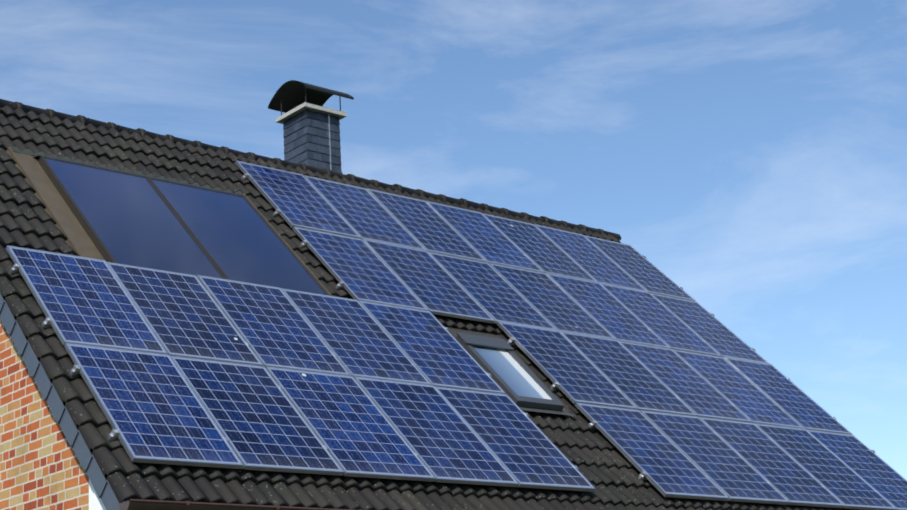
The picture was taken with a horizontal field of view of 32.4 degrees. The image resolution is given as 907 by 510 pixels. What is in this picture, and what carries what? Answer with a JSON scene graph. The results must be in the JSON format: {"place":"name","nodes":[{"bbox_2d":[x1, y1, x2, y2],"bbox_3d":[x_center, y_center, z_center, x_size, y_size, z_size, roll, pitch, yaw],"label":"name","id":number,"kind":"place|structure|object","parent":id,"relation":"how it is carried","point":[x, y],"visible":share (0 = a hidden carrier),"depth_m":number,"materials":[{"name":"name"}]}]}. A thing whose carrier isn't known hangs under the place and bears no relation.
{"place":"outdoors","nodes":[
{"label":"outdoors","id":0,"kind":"place"},
{"bbox_2d":[0,0,906,479],"label":"sky","id":1,"kind":"structure","parent":0,"point":[753,152],"materials":[{"name":"blue"}]},
{"label":"ground","id":2,"kind":"structure","parent":0,"visible":0},
{"bbox_2d":[0,319,88,509],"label":"gable wall","id":3,"kind":"structure","parent":2,"relation":"on","point":[41,468],"depth_m":13.19,"materials":[{"name":"brick"}]},
{"bbox_2d":[89,479,105,509],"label":"eaves box end","id":4,"kind":"object","parent":3,"relation":"attached to","point":[95,502],"visible":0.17,"depth_m":12.17,"materials":[{"name":"white paint"}]},
{"bbox_2d":[0,113,681,509],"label":"roof deck","id":5,"kind":"structure","parent":3,"relation":"on","point":[90,413],"depth_m":13.83,"materials":[{"name":"black"}]},
{"bbox_2d":[0,294,119,509],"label":"verge slates","id":6,"kind":"object","parent":5,"relation":"attached to","point":[85,457],"visible":0.96,"depth_m":12.59,"materials":[{"name":"grey stone"}]},
{"bbox_2d":[64,343,243,468],"bbox_3d":[-2.500,1.240,12.925,1.000,1.650,0.040,11,-66,-39],"label":"solar panel","id":7,"kind":"object","parent":5,"relation":"on","point":[152,407],"visible":0.93,"depth_m":12.85,"materials":[{"name":"blue glass"}]},
{"bbox_2d":[3,147,331,295],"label":"thermal collectors","id":8,"kind":"object","parent":5,"relation":"on","point":[112,216],"visible":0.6,"depth_m":16.64,"materials":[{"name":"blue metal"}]},
{"bbox_2d":[11,146,242,194],"bbox_3d":[-3.645,-0.922,17.697,3.000,0.007,0.100,11,-66,-39],"label":"collector frame flashing","id":9,"kind":"object","parent":8,"relation":"on","point":[30,152],"visible":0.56,"depth_m":17.57,"materials":[{"name":"brown"}]},
{"bbox_2d":[119,499,349,509],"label":"gutter","id":10,"kind":"object","parent":5,"relation":"attached to","point":[136,504],"visible":0.89,"depth_m":11.83,"materials":[{"name":"brown metal"}]},
{"bbox_2d":[185,501,361,509],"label":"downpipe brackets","id":11,"kind":"object","parent":10,"relation":"attached to","point":[188,504],"visible":0.88,"depth_m":11.80,"materials":[{"name":"brown metal"}]},
{"bbox_2d":[197,275,350,375],"bbox_3d":[-1.790,0.699,15.394,1.000,1.650,0.039,10,-66,-39],"label":"solar panel","id":12,"kind":"object","parent":5,"relation":"on","point":[272,326],"visible":0.83,"depth_m":15.35,"materials":[{"name":"blue glass"}]},
{"bbox_2d":[235,160,360,238],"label":"solar panel","id":13,"kind":"object","parent":5,"relation":"on","point":[298,200],"visible":0.93,"depth_m":19.00,"materials":[{"name":"blue metal"}]},
{"bbox_2d":[0,99,620,239],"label":"ridge tiles","id":14,"kind":"object","parent":5,"relation":"on","point":[51,113],"visible":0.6,"depth_m":20.40,"materials":[{"name":"concrete"}]},
{"bbox_2d":[283,109,341,171],"bbox_3d":[-1.902,-0.963,21.177,0.564,1.888,0.564,11,-22,-39],"label":"chimney shaft","id":15,"kind":"object","parent":5,"relation":"on","point":[306,136],"visible":0.42,"depth_m":21.13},
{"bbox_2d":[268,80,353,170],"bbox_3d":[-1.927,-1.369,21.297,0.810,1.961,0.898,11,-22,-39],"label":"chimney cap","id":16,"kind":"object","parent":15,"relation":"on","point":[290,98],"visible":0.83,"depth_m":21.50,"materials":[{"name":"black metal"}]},
{"bbox_2d":[308,165,342,173],"bbox_3d":[-1.716,-0.976,20.956,0.570,0.390,0.010,11,-22,-39],"label":"chimney flashing","id":17,"kind":"object","parent":15,"relation":"attached to","point":[324,168],"visible":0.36,"depth_m":20.99,"materials":[{"name":"grey metal"}]},
{"bbox_2d":[265,366,435,481],"bbox_3d":[-0.956,1.531,14.209,1.000,1.650,0.038,10,-66,-39],"label":"solar panel","id":18,"kind":"object","parent":5,"relation":"on","point":[356,432],"visible":0.87,"depth_m":14.14,"materials":[{"name":"blue glass"}]},
{"bbox_2d":[281,288,431,384],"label":"solar panel","id":19,"kind":"object","parent":5,"relation":"on","point":[355,337],"visible":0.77,"depth_m":15.99,"materials":[{"name":"blue glass"}]},
{"bbox_2d":[367,188,486,262],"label":"solar panel","id":20,"kind":"object","parent":5,"relation":"on","point":[427,226],"visible":0.8,"depth_m":20.30,"materials":[{"name":"blue metal"}]},
{"bbox_2d":[362,239,494,323],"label":"solar panel","id":21,"kind":"object","parent":5,"relation":"on","point":[430,282],"visible":0.83,"depth_m":18.46,"materials":[{"name":"blue metal"}]},
{"bbox_2d":[0,105,859,509],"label":"roof tiles","id":22,"kind":"object","parent":5,"relation":"on","point":[606,467],"visible":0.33,"depth_m":15.32,"materials":[{"name":"black tile"}]},
{"bbox_2d":[354,376,518,486],"bbox_3d":[-0.183,1.674,14.853,1.000,1.650,0.039,10,-66,-39],"label":"solar panel","id":23,"kind":"object","parent":5,"relation":"on","point":[442,439],"visible":0.9,"depth_m":14.79,"materials":[{"name":"blue glass"}]},
{"bbox_2d":[10,173,877,491],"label":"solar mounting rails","id":24,"kind":"object","parent":5,"relation":"attached to","point":[114,433],"visible":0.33,"depth_m":16.75,"materials":[{"name":"silver metal"}]},
{"bbox_2d":[6,245,167,353],"bbox_3d":[-3.332,0.409,14.107,1.000,1.650,0.038,10,-66,-39],"label":"solar panel","id":25,"kind":"object","parent":24,"relation":"on","point":[83,300],"visible":0.9,"depth_m":14.05,"materials":[{"name":"blue glass"}]},
{"bbox_2d":[107,262,262,365],"bbox_3d":[-2.564,0.559,14.750,1.000,0.040,1.650,11,23,-39],"label":"solar panel","id":26,"kind":"object","parent":24,"relation":"on","point":[183,315],"visible":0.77,"depth_m":14.70,"materials":[{"name":"blue glass"}]},
{"bbox_2d":[170,356,343,475],"bbox_3d":[-1.731,1.388,13.568,1.000,0.039,1.650,10,23,-39],"label":"solar panel","id":27,"kind":"object","parent":24,"relation":"attached to","point":[258,419],"visible":0.83,"depth_m":13.50,"materials":[{"name":"blue glass"}]},
{"bbox_2d":[293,226,428,310],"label":"solar panel","id":28,"kind":"object","parent":24,"relation":"on","point":[361,269],"visible":0.8,"depth_m":17.82,"materials":[{"name":"blue metal"}]},
{"bbox_2d":[304,175,425,250],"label":"solar panel","id":29,"kind":"object","parent":24,"relation":"attached to","point":[364,213],"visible":0.8,"depth_m":19.67,"materials":[{"name":"blue metal"}]},
{"bbox_2d":[359,300,505,393],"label":"solar panel","id":30,"kind":"object","parent":24,"relation":"attached to","point":[431,347],"visible":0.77,"depth_m":16.64,"materials":[{"name":"blue glass"}]},
{"bbox_2d":[426,201,543,272],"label":"solar panel","id":31,"kind":"object","parent":24,"relation":"on","point":[484,237],"visible":0.83,"depth_m":20.95,"materials":[{"name":"blue metal"}]},
{"bbox_2d":[482,213,596,281],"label":"solar panel","id":32,"kind":"object","parent":24,"relation":"attached to","point":[540,249],"visible":0.83,"depth_m":21.60,"materials":[{"name":"blue metal"}]},
{"bbox_2d":[488,263,615,339],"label":"solar panel","id":33,"kind":"object","parent":24,"relation":"attached to","point":[553,302],"visible":0.77,"depth_m":19.77,"materials":[{"name":"blue glass"}]},
{"bbox_2d":[534,224,647,291],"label":"solar panel","id":34,"kind":"object","parent":24,"relation":"attached to","point":[598,265],"visible":0.8,"depth_m":22.25,"materials":[{"name":"blue metal"}]},
{"bbox_2d":[546,273,670,348],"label":"solar panel","id":35,"kind":"object","parent":24,"relation":"on","point":[618,320],"visible":0.77,"depth_m":20.41,"materials":[{"name":"blue glass"}]},
{"bbox_2d":[575,403,729,500],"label":"solar panel","id":36,"kind":"object","parent":24,"relation":"on","point":[639,440],"visible":0.9,"depth_m":16.71,"materials":[{"name":"blue glass"}]},
{"bbox_2d":[600,283,720,356],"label":"solar panel","id":37,"kind":"object","parent":24,"relation":"on","point":[667,326],"visible":0.8,"depth_m":21.06,"materials":[{"name":"blue glass"}]},
{"bbox_2d":[619,341,751,422],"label":"solar panel","id":38,"kind":"object","parent":24,"relation":"attached to","point":[696,392],"visible":0.8,"depth_m":19.22,"materials":[{"name":"blue glass"}]},
{"bbox_2d":[640,410,789,504],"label":"solar panel","id":39,"kind":"object","parent":24,"relation":"attached to","point":[707,450],"visible":0.87,"depth_m":17.37,"materials":[{"name":"blue glass"}]},
{"bbox_2d":[723,357,851,434],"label":"solar panel","id":40,"kind":"object","parent":24,"relation":"on","point":[792,399],"visible":0.8,"depth_m":20.51,"materials":[{"name":"blue glass"}]},
{"bbox_2d":[806,429,906,509],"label":"solar panel","id":41,"kind":"object","parent":24,"relation":"on","point":[884,479],"visible":0.86,"depth_m":19.43,"materials":[{"name":"blue glass"}]},
{"bbox_2d":[428,252,557,330],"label":"solar panel","id":42,"kind":"object","parent":5,"relation":"on","point":[494,293],"visible":0.83,"depth_m":19.12,"materials":[{"name":"blue glass"}]},
{"bbox_2d":[443,325,578,417],"bbox_3d":[0.559,1.250,17.256,1.090,1.840,0.167,11,-67,-39],"label":"frame","id":43,"kind":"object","parent":5,"relation":"in","point":[468,339],"depth_m":17.12,"materials":[{"name":"black metal"}]},
{"bbox_2d":[472,345,551,399],"bbox_3d":[0.616,1.279,17.134,0.550,0.014,1.080,11,23,-39],"label":"skylight glass","id":44,"kind":"object","parent":43,"relation":"attached to","point":[512,373],"visible":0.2,"depth_m":17.13,"materials":[{"name":"glass"}]},
{"bbox_2d":[435,386,594,491],"bbox_3d":[0.586,1.821,15.500,1.000,0.040,1.650,10,23,-39],"label":"solar panel","id":45,"kind":"object","parent":5,"relation":"on","point":[519,444],"visible":0.9,"depth_m":15.44,"materials":[{"name":"blue glass"}]},
{"bbox_2d":[497,321,637,409],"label":"solar panel","id":46,"kind":"object","parent":5,"relation":"on","point":[567,365],"visible":0.9,"depth_m":17.91,"materials":[{"name":"blue glass"}]},
{"bbox_2d":[560,331,696,415],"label":"solar panel","id":47,"kind":"object","parent":5,"relation":"on","point":[635,380],"visible":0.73,"depth_m":18.58,"materials":[{"name":"blue glass"}]},
{"bbox_2d":[584,235,695,300],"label":"solar panel","id":48,"kind":"object","parent":5,"relation":"on","point":[643,271],"visible":0.83,"depth_m":22.88,"materials":[{"name":"blue metal"}]},
{"bbox_2d":[650,293,768,363],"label":"solar panel","id":49,"kind":"object","parent":5,"relation":"on","point":[717,335],"visible":0.8,"depth_m":21.71,"materials":[{"name":"blue glass"}]},
{"bbox_2d":[672,349,803,428],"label":"solar panel","id":50,"kind":"object","parent":5,"relation":"on","point":[752,402],"visible":0.8,"depth_m":19.87,"materials":[{"name":"blue glass"}]},
{"bbox_2d":[699,417,844,507],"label":"solar panel","id":51,"kind":"object","parent":5,"relation":"on","point":[778,467],"visible":0.9,"depth_m":18.02,"materials":[{"name":"blue glass"}]},
{"bbox_2d":[754,423,896,509],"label":"solar panel","id":52,"kind":"object","parent":5,"relation":"on","point":[833,473],"visible":0.86,"depth_m":18.67,"materials":[{"name":"blue glass"}]}
]}

